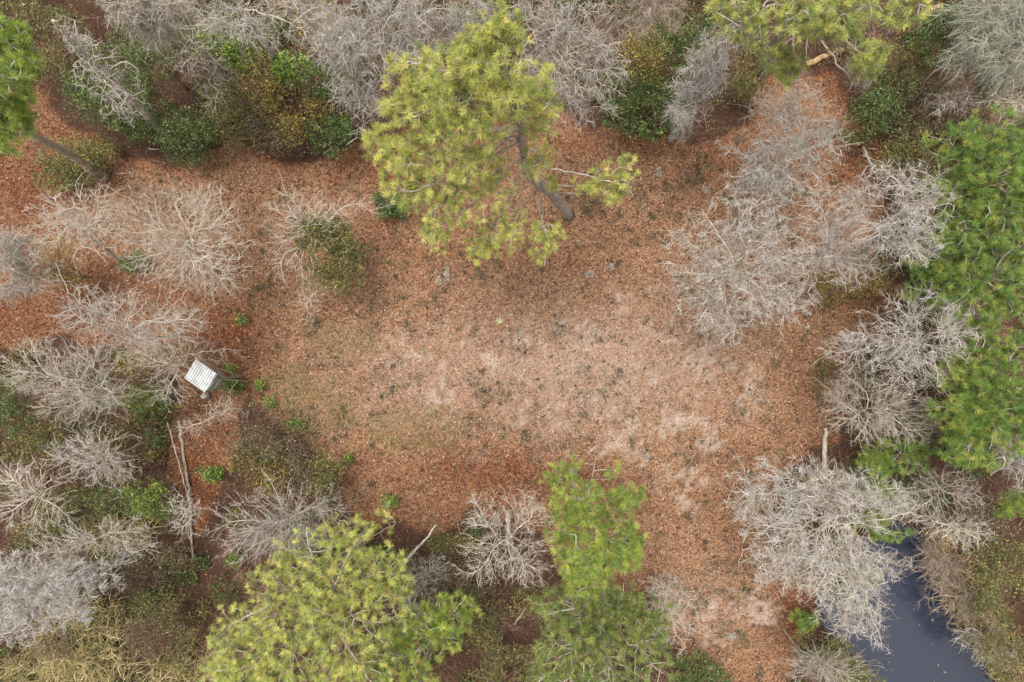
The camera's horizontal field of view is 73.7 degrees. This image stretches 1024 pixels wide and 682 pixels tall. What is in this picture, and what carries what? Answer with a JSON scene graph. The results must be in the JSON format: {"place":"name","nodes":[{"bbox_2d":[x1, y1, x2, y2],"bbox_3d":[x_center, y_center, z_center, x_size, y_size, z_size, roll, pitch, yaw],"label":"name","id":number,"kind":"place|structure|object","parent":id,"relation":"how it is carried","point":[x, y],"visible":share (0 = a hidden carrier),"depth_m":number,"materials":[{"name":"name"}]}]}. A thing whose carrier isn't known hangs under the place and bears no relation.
{"place":"outdoors","nodes":[
{"label":"outdoors","id":0,"kind":"place"},
{"bbox_2d":[0,0,1023,681],"bbox_3d":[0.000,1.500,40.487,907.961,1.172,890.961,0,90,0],"label":"ground","id":1,"kind":"structure","parent":0,"point":[758,616],"depth_m":40.00,"materials":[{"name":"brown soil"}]},
{"bbox_2d":[0,374,55,445],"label":"shrub","id":2,"kind":"object","parent":1,"relation":"on","point":[11,405],"visible":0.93,"depth_m":36.18,"materials":[{"name":"green plant"}]},
{"bbox_2d":[2,406,67,465],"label":"shrub","id":3,"kind":"object","parent":1,"relation":"on","point":[38,439],"visible":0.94,"depth_m":36.94,"materials":[{"name":"green plant"}]},
{"bbox_2d":[0,215,79,310],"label":"moss hung tree","id":4,"kind":"object","parent":1,"relation":"on","point":[12,250],"visible":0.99,"depth_m":34.55,"materials":[{"name":"grey plant"}]},
{"bbox_2d":[0,451,81,535],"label":"bare tree","id":5,"kind":"object","parent":1,"relation":"on","point":[22,490],"visible":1,"depth_m":35.30,"materials":[{"name":"grey plant"}]},
{"bbox_2d":[7,483,87,548],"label":"shrub","id":6,"kind":"object","parent":1,"relation":"on","point":[70,489],"visible":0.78,"depth_m":37.51,"materials":[{"name":"green plant"}]},
{"bbox_2d":[2,0,93,85],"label":"shrub","id":7,"kind":"object","parent":1,"relation":"on","point":[58,41],"visible":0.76,"depth_m":37.06,"materials":[{"name":"green plant"}]},
{"bbox_2d":[0,12,108,182],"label":"pine tree","id":8,"kind":"object","parent":1,"relation":"on","point":[12,110],"visible":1,"depth_m":24.15,"materials":[{"name":"green plant"}]},
{"bbox_2d":[20,229,89,293],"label":"shrub","id":9,"kind":"object","parent":1,"relation":"on","point":[66,271],"visible":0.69,"depth_m":36.90,"materials":[{"name":"brown plant"}]},
{"bbox_2d":[0,535,136,649],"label":"moss hung tree","id":10,"kind":"object","parent":1,"relation":"on","point":[61,578],"visible":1,"depth_m":33.47,"materials":[{"name":"grey plant"}]},
{"bbox_2d":[28,131,121,195],"bbox_3d":[-24.773,-10.174,38.800,5.724,2.704,3.390,-24,90,0],"label":"shrub","id":11,"kind":"object","parent":1,"relation":"on","point":[67,164],"visible":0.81,"depth_m":38.39,"materials":[{"name":"green plant"}]},
{"bbox_2d":[19,170,135,274],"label":"bare tree","id":12,"kind":"object","parent":1,"relation":"on","point":[98,243],"visible":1,"depth_m":31.57,"materials":[{"name":"grey plant"}]},
{"bbox_2d":[0,330,155,431],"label":"bare tree","id":13,"kind":"object","parent":1,"relation":"on","point":[78,393],"visible":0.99,"depth_m":32.40,"materials":[{"name":"grey plant"}]},
{"bbox_2d":[55,63,114,126],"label":"shrub","id":14,"kind":"object","parent":1,"relation":"on","point":[78,95],"visible":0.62,"depth_m":36.76,"materials":[{"name":"green plant"}]},
{"bbox_2d":[37,420,146,498],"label":"bare tree","id":15,"kind":"object","parent":1,"relation":"on","point":[92,457],"visible":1,"depth_m":35.39,"materials":[{"name":"grey plant"}]},
{"bbox_2d":[23,513,160,570],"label":"bare tree","id":16,"kind":"object","parent":1,"relation":"on","point":[121,527],"visible":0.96,"depth_m":35.30,"materials":[{"name":"grey plant"}]},
{"bbox_2d":[0,507,213,681],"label":"tall grass","id":17,"kind":"structure","parent":1,"relation":"on","point":[80,658],"depth_m":39.29,"materials":[{"name":"beige plant"}]},
{"bbox_2d":[49,13,175,141],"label":"dead tree","id":18,"kind":"object","parent":1,"relation":"on","point":[98,67],"visible":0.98,"depth_m":29.66,"materials":[{"name":"grey wood"}]},
{"bbox_2d":[76,77,161,147],"bbox_3d":[-21.400,-12.529,37.645,4.550,5.043,3.088,29,90,0],"label":"shrub","id":19,"kind":"object","parent":1,"relation":"on","point":[137,122],"visible":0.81,"depth_m":36.98,"materials":[{"name":"green plant"}]},
{"bbox_2d":[41,264,209,366],"bbox_3d":[-18.023,-0.740,35.512,7.687,9.295,4.608,10,90,0],"label":"bare tree","id":20,"kind":"object","parent":1,"relation":"on","point":[150,321],"visible":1,"depth_m":32.27,"materials":[{"name":"grey plant"}]},
{"bbox_2d":[104,23,188,109],"bbox_3d":[-18.958,-14.172,36.674,3.752,6.988,4.238,0,90,0],"label":"evergreen shrub","id":21,"kind":"object","parent":1,"relation":"on","point":[134,58],"visible":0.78,"depth_m":34.89,"materials":[{"name":"green plant"}]},
{"bbox_2d":[118,473,177,530],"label":"shrub","id":22,"kind":"object","parent":1,"relation":"on","point":[151,507],"visible":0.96,"depth_m":37.41,"materials":[{"name":"green plant"}]},
{"bbox_2d":[107,539,193,597],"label":"shrub","id":23,"kind":"object","parent":1,"relation":"on","point":[152,567],"visible":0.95,"depth_m":37.82,"materials":[{"name":"green plant"}]},
{"bbox_2d":[115,613,190,662],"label":"shrub","id":24,"kind":"object","parent":1,"relation":"on","point":[146,639],"visible":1,"depth_m":37.43,"materials":[{"name":"brown plant"}]},
{"bbox_2d":[89,0,243,97],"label":"moss hung tree","id":25,"kind":"object","parent":1,"relation":"on","point":[141,12],"visible":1,"depth_m":29.21,"materials":[{"name":"grey plant"}]},
{"bbox_2d":[131,583,204,648],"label":"shrub","id":26,"kind":"object","parent":1,"relation":"on","point":[166,612],"visible":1,"depth_m":37.84,"materials":[{"name":"green plant"}]},
{"bbox_2d":[116,329,245,412],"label":"bare tree","id":27,"kind":"object","parent":1,"relation":"on","point":[168,364],"visible":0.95,"depth_m":35.99,"materials":[{"name":"grey plant"}]},
{"bbox_2d":[103,171,260,307],"bbox_3d":[-15.709,-4.844,35.680,7.746,8.981,6.510,0,90,0],"label":"bare tree","id":28,"kind":"object","parent":1,"relation":"on","point":[201,256],"visible":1,"depth_m":32.73,"materials":[{"name":"grey plant"}]},
{"bbox_2d":[141,99,225,168],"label":"shrub","id":29,"kind":"object","parent":1,"relation":"on","point":[181,129],"visible":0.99,"depth_m":37.44,"materials":[{"name":"green plant"}]},
{"bbox_2d":[156,21,236,112],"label":"bare tree","id":30,"kind":"object","parent":1,"relation":"on","point":[216,67],"visible":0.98,"depth_m":32.60,"materials":[{"name":"grey plant"}]},
{"bbox_2d":[184,359,251,392],"bbox_3d":[-16.222,2.001,37.957,2.001,4.290,1.300,35,90,0],"label":"hunting stand","id":31,"kind":"object","parent":1,"relation":"on","point":[201,376],"visible":1,"depth_m":36.01,"materials":[{"name":"white metal"}]},
{"bbox_2d":[183,14,262,77],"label":"shrub","id":32,"kind":"object","parent":1,"relation":"on","point":[226,50],"visible":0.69,"depth_m":34.71,"materials":[{"name":"green plant"}]},
{"bbox_2d":[194,72,274,146],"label":"shrub","id":33,"kind":"object","parent":1,"relation":"on","point":[235,114],"visible":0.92,"depth_m":37.43,"materials":[{"name":"green plant"}]},
{"bbox_2d":[178,0,318,92],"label":"bare tree","id":34,"kind":"object","parent":1,"relation":"on","point":[252,22],"visible":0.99,"depth_m":28.97,"materials":[{"name":"grey plant"}]},
{"bbox_2d":[217,436,290,500],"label":"shrub","id":35,"kind":"object","parent":1,"relation":"on","point":[261,468],"visible":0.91,"depth_m":37.86,"materials":[{"name":"green plant"}]},
{"bbox_2d":[232,48,287,114],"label":"shrub","id":36,"kind":"object","parent":1,"relation":"on","point":[269,94],"visible":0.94,"depth_m":36.08,"materials":[{"name":"green plant"}]},
{"bbox_2d":[215,101,308,158],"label":"shrub","id":37,"kind":"object","parent":1,"relation":"on","point":[275,134],"visible":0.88,"depth_m":38.26,"materials":[{"name":"green plant"}]},
{"bbox_2d":[224,395,318,469],"bbox_3d":[-13.244,5.073,38.151,5.284,4.036,3.913,9,90,0],"label":"shrub","id":38,"kind":"object","parent":1,"relation":"on","point":[273,445],"visible":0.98,"depth_m":37.61,"materials":[{"name":"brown plant"}]},
{"bbox_2d":[196,471,353,566],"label":"bare tree","id":39,"kind":"object","parent":1,"relation":"on","point":[284,520],"visible":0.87,"depth_m":33.20,"materials":[{"name":"grey plant"}]},
{"bbox_2d":[264,47,314,87],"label":"shrub","id":40,"kind":"object","parent":1,"relation":"on","point":[284,68],"visible":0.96,"depth_m":35.77,"materials":[{"name":"green plant"}]},
{"bbox_2d":[266,78,342,148],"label":"shrub","id":41,"kind":"object","parent":1,"relation":"on","point":[297,120],"visible":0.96,"depth_m":37.04,"materials":[{"name":"green plant"}]},
{"bbox_2d":[197,501,416,681],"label":"pine tree","id":42,"kind":"object","parent":1,"relation":"on","point":[322,589],"visible":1,"depth_m":28.71,"materials":[{"name":"green plant"}]},
{"bbox_2d":[270,0,361,93],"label":"bare tree","id":43,"kind":"object","parent":1,"relation":"on","point":[312,19],"visible":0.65,"depth_m":29.36,"materials":[{"name":"grey plant"}]},
{"bbox_2d":[296,56,344,103],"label":"shrub","id":44,"kind":"object","parent":1,"relation":"on","point":[322,92],"visible":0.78,"depth_m":36.32,"materials":[{"name":"green plant"}]},
{"bbox_2d":[301,446,344,502],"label":"shrub","id":45,"kind":"object","parent":1,"relation":"on","point":[324,478],"visible":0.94,"depth_m":37.60,"materials":[{"name":"green plant"}]},
{"bbox_2d":[253,173,394,295],"bbox_3d":[-9.964,-5.274,37.078,6.900,6.162,6.165,19,90,0],"label":"bare tree","id":46,"kind":"object","parent":1,"relation":"on","point":[300,210],"visible":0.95,"depth_m":35.15,"materials":[{"name":"grey plant"}]},
{"bbox_2d":[286,208,372,299],"bbox_3d":[-9.564,-4.552,37.348,4.361,5.641,4.802,0,90,0],"label":"shrub","id":47,"kind":"object","parent":1,"relation":"on","point":[336,254],"visible":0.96,"depth_m":35.84,"materials":[{"name":"green plant"}]},
{"bbox_2d":[302,107,359,162],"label":"shrub","id":48,"kind":"object","parent":1,"relation":"on","point":[344,128],"visible":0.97,"depth_m":37.50,"materials":[{"name":"green plant"}]},
{"bbox_2d":[264,317,467,460],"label":"clearing grass","id":49,"kind":"structure","parent":1,"relation":"on","point":[327,389],"depth_m":39.81,"materials":[{"name":"beige plant"}]},
{"bbox_2d":[303,0,458,143],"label":"moss hung tree","id":50,"kind":"object","parent":1,"relation":"on","point":[364,41],"visible":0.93,"depth_m":27.90,"materials":[{"name":"grey plant"}]},
{"bbox_2d":[344,587,483,681],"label":"pine tree","id":51,"kind":"object","parent":1,"relation":"on","point":[435,618],"visible":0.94,"depth_m":30.46,"materials":[{"name":"green plant"}]},
{"bbox_2d":[413,538,498,605],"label":"shrub","id":52,"kind":"object","parent":1,"relation":"on","point":[456,583],"visible":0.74,"depth_m":37.83,"materials":[{"name":"grey plant"}]},
{"bbox_2d":[415,0,507,109],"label":"moss hung tree","id":53,"kind":"object","parent":1,"relation":"on","point":[461,24],"visible":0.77,"depth_m":28.96,"materials":[{"name":"grey plant"}]},
{"bbox_2d":[456,613,536,681],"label":"shrub","id":54,"kind":"object","parent":1,"relation":"on","point":[481,637],"visible":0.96,"depth_m":37.28,"materials":[{"name":"green plant"}]},
{"bbox_2d":[359,0,639,266],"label":"pine tree","id":55,"kind":"object","parent":1,"relation":"on","point":[510,87],"visible":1,"depth_m":24.09,"materials":[{"name":"green plant"}]},
{"bbox_2d":[448,478,558,593],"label":"bare tree","id":56,"kind":"object","parent":1,"relation":"on","point":[508,515],"visible":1,"depth_m":33.92,"materials":[{"name":"grey plant"}]},
{"bbox_2d":[0,0,1020,680],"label":"undergrowth","id":57,"kind":"object","parent":1,"relation":"on","point":[470,500],"visible":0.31,"depth_m":39.54,"materials":[{"name":"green plant"}]},
{"bbox_2d":[131,111,890,680],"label":"weeds","id":58,"kind":"object","parent":1,"relation":"on","point":[555,367],"visible":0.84,"depth_m":39.93,"materials":[{"name":"green plant"}]},
{"bbox_2d":[0,0,1023,681],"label":"brush stems","id":59,"kind":"object","parent":1,"relation":"on","point":[182,538],"visible":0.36,"depth_m":39.53,"materials":[{"name":"plant"}]},
{"bbox_2d":[0,0,1023,680],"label":"fallen twigs","id":60,"kind":"object","parent":1,"relation":"on","point":[456,310],"visible":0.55,"depth_m":39.95,"materials":[{"name":"brown wood"}]},
{"bbox_2d":[0,0,1023,681],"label":"thicket","id":61,"kind":"object","parent":1,"relation":"on","point":[24,364],"depth_m":39.53,"materials":[{"name":"plant"}]},
{"bbox_2d":[498,0,631,138],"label":"bare tree","id":62,"kind":"object","parent":1,"relation":"on","point":[554,21],"visible":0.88,"depth_m":27.58,"materials":[{"name":"grey plant"}]},
{"bbox_2d":[536,451,648,605],"bbox_3d":[3.524,7.937,32.997,5.038,14.330,6.613,0,90,0],"label":"pine tree","id":63,"kind":"object","parent":1,"relation":"on","point":[627,545],"visible":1,"depth_m":27.90,"materials":[{"name":"green plant"}]},
{"bbox_2d":[524,550,680,681],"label":"pine tree","id":64,"kind":"object","parent":1,"relation":"on","point":[594,627],"visible":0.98,"depth_m":29.04,"materials":[{"name":"green plant"}]},
{"bbox_2d":[606,29,668,92],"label":"shrub","id":65,"kind":"object","parent":1,"relation":"on","point":[635,56],"visible":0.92,"depth_m":34.79,"materials":[{"name":"green plant"}]},
{"bbox_2d":[596,59,687,147],"bbox_3d":[6.884,-12.736,37.200,5.162,5.916,4.291,0,90,0],"label":"shrub","id":66,"kind":"object","parent":1,"relation":"on","point":[642,98],"visible":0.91,"depth_m":36.43,"materials":[{"name":"green plant"}]},
{"bbox_2d":[592,0,692,104],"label":"bare tree","id":67,"kind":"object","parent":1,"relation":"on","point":[653,8],"visible":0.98,"depth_m":29.46,"materials":[{"name":"grey plant"}]},
{"bbox_2d":[631,569,713,660],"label":"bare tree","id":68,"kind":"object","parent":1,"relation":"on","point":[666,595],"visible":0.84,"depth_m":35.11,"materials":[{"name":"grey plant"}]},
{"bbox_2d":[654,11,715,65],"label":"shrub","id":69,"kind":"object","parent":1,"relation":"on","point":[693,36],"visible":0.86,"depth_m":35.89,"materials":[{"name":"green plant"}]},
{"bbox_2d":[665,650,733,681],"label":"shrub","id":70,"kind":"object","parent":1,"relation":"on","point":[703,673],"visible":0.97,"depth_m":38.01,"materials":[{"name":"green plant"}]},
{"bbox_2d":[661,19,743,145],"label":"dead tree","id":71,"kind":"object","parent":1,"relation":"on","point":[709,65],"visible":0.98,"depth_m":30.55,"materials":[{"name":"grey plant"}]},
{"bbox_2d":[644,182,824,351],"bbox_3d":[10.797,-3.532,35.321,8.618,9.668,8.305,0,90,0],"label":"moss hung tree","id":72,"kind":"object","parent":1,"relation":"on","point":[769,263],"visible":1,"depth_m":32.64,"materials":[{"name":"grey plant"}]},
{"bbox_2d":[708,46,770,109],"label":"shrub","id":73,"kind":"object","parent":1,"relation":"on","point":[738,82],"visible":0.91,"depth_m":37.67,"materials":[{"name":"green plant"}]},
{"bbox_2d":[733,74,837,143],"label":"bare tree","id":74,"kind":"object","parent":1,"relation":"on","point":[791,106],"visible":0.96,"depth_m":33.59,"materials":[{"name":"grey plant"}]},
{"bbox_2d":[715,107,865,216],"bbox_3d":[13.551,-8.589,35.510,6.817,9.286,4.910,-15,90,0],"label":"moss hung tree","id":75,"kind":"object","parent":1,"relation":"on","point":[773,174],"visible":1,"depth_m":33.00,"materials":[{"name":"grey plant"}]},
{"bbox_2d":[703,0,933,90],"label":"pine tree","id":76,"kind":"object","parent":1,"relation":"on","point":[833,20],"visible":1,"depth_m":25.05,"materials":[{"name":"green plant"}]},
{"bbox_2d":[712,449,926,654],"bbox_3d":[13.717,9.830,33.646,9.176,13.176,10.093,0,90,0],"label":"moss hung tree","id":77,"kind":"object","parent":1,"relation":"on","point":[801,490],"visible":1,"depth_m":29.97,"materials":[{"name":"grey plant"}]},
{"bbox_2d":[767,182,895,306],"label":"bare tree","id":78,"kind":"object","parent":1,"relation":"on","point":[843,259],"visible":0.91,"depth_m":32.77,"materials":[{"name":"grey plant"}]},
{"bbox_2d":[779,625,883,681],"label":"bare tree","id":79,"kind":"object","parent":1,"relation":"on","point":[808,668],"visible":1,"depth_m":35.00,"materials":[{"name":"grey plant"}]},
{"bbox_2d":[787,629,886,681],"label":"shrub","id":80,"kind":"object","parent":1,"relation":"on","point":[831,641],"visible":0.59,"depth_m":37.86,"materials":[{"name":"brown plant"}]},
{"bbox_2d":[812,258,903,311],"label":"shrub","id":81,"kind":"object","parent":1,"relation":"on","point":[868,284],"visible":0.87,"depth_m":36.86,"materials":[{"name":"green plant"}]},
{"bbox_2d":[808,362,947,454],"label":"bare tree","id":82,"kind":"object","parent":1,"relation":"on","point":[876,409],"visible":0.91,"depth_m":35.13,"materials":[{"name":"grey plant"}]},
{"bbox_2d":[850,476,916,588],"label":"pine sapling","id":83,"kind":"object","parent":1,"relation":"on","point":[874,536],"visible":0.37,"depth_m":37.72,"materials":[{"name":"green plant"}]},
{"bbox_2d":[838,72,929,147],"bbox_3d":[20.353,-12.630,37.818,4.679,4.674,3.979,0,90,0],"label":"shrub","id":84,"kind":"object","parent":1,"relation":"on","point":[880,108],"visible":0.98,"depth_m":37.13,"materials":[{"name":"green plant"}]},
{"bbox_2d":[828,151,961,273],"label":"bare tree","id":85,"kind":"object","parent":1,"relation":"on","point":[878,229],"visible":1,"depth_m":29.75,"materials":[{"name":"grey plant"}]},
{"bbox_2d":[854,436,936,486],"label":"pine sapling","id":86,"kind":"object","parent":1,"relation":"on","point":[873,459],"visible":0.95,"depth_m":36.72,"materials":[{"name":"green plant"}]},
{"bbox_2d":[809,276,983,396],"bbox_3d":[18.094,-0.095,34.927,7.152,10.472,5.696,0,90,0],"label":"bare tree","id":87,"kind":"object","parent":1,"relation":"on","point":[913,339],"visible":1,"depth_m":31.86,"materials":[{"name":"grey plant"}]},
{"bbox_2d":[855,25,947,98],"bbox_3d":[21.304,-14.762,37.728,4.918,4.860,3.671,23,90,0],"label":"shrub","id":88,"kind":"object","parent":1,"relation":"on","point":[907,59],"visible":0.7,"depth_m":36.73,"materials":[{"name":"green plant"}]},
{"bbox_2d":[869,120,953,180],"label":"shrub","id":89,"kind":"object","parent":1,"relation":"on","point":[898,147],"visible":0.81,"depth_m":36.91,"materials":[{"name":"green plant"}]},
{"bbox_2d":[897,75,974,144],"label":"shrub","id":90,"kind":"object","parent":1,"relation":"on","point":[927,110],"visible":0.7,"depth_m":36.51,"materials":[{"name":"green plant"}]},
{"bbox_2d":[897,535,976,594],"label":"bare bush","id":91,"kind":"object","parent":1,"relation":"on","point":[942,564],"visible":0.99,"depth_m":38.31,"materials":[{"name":"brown plant"}]},
{"bbox_2d":[888,1,989,72],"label":"shrub","id":92,"kind":"object","parent":1,"relation":"on","point":[939,34],"visible":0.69,"depth_m":34.89,"materials":[{"name":"green plant"}]},
{"bbox_2d":[898,462,984,522],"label":"bare tree","id":93,"kind":"object","parent":1,"relation":"on","point":[959,494],"visible":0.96,"depth_m":36.28,"materials":[{"name":"grey plant"}]},
{"bbox_2d":[900,505,996,557],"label":"bare tree","id":94,"kind":"object","parent":1,"relation":"on","point":[971,532],"visible":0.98,"depth_m":36.83,"materials":[{"name":"grey plant"}]},
{"bbox_2d":[916,565,1001,628],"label":"bare bush","id":95,"kind":"object","parent":1,"relation":"on","point":[962,597],"visible":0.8,"depth_m":38.34,"materials":[{"name":"brown plant"}]},
{"bbox_2d":[898,223,1023,347],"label":"pine tree","id":96,"kind":"object","parent":1,"relation":"on","point":[941,281],"visible":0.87,"depth_m":31.94,"materials":[{"name":"green plant"}]},
{"bbox_2d":[902,102,1023,259],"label":"pine tree","id":97,"kind":"object","parent":1,"relation":"on","point":[976,181],"visible":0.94,"depth_m":31.53,"materials":[{"name":"green plant"}]},
{"bbox_2d":[906,0,1023,97],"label":"moss hung tree","id":98,"kind":"object","parent":1,"relation":"on","point":[975,49],"visible":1,"depth_m":32.68,"materials":[{"name":"grey plant"}]},
{"bbox_2d":[918,327,1023,474],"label":"pine tree","id":99,"kind":"object","parent":1,"relation":"on","point":[971,417],"visible":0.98,"depth_m":31.98,"materials":[{"name":"green plant"}]},
{"bbox_2d":[919,68,1023,132],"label":"bare tree","id":100,"kind":"object","parent":1,"relation":"on","point":[971,101],"visible":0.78,"depth_m":34.52,"materials":[{"name":"grey plant"}]},
{"bbox_2d":[923,516,1023,681],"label":"dry reeds","id":101,"kind":"object","parent":1,"relation":"on","point":[947,543],"visible":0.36,"depth_m":39.72,"materials":[{"name":"brown plant"}]},
{"bbox_2d":[930,493,1022,548],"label":"shrub","id":102,"kind":"object","parent":1,"relation":"on","point":[980,515],"visible":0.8,"depth_m":37.50,"materials":[{"name":"grey plant"}]},
{"bbox_2d":[957,532,1023,601],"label":"shrub","id":103,"kind":"object","parent":1,"relation":"on","point":[997,555],"visible":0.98,"depth_m":36.70,"materials":[{"name":"green plant"}]},
{"bbox_2d":[958,587,1023,681],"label":"shrub","id":104,"kind":"object","parent":1,"relation":"on","point":[994,639],"visible":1,"depth_m":36.91,"materials":[{"name":"green plant"}]},
{"bbox_2d":[816,523,994,681],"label":"pond","id":105,"kind":"structure","parent":0,"point":[915,657],"depth_m":40.42,"materials":[{"name":"black liquid"}]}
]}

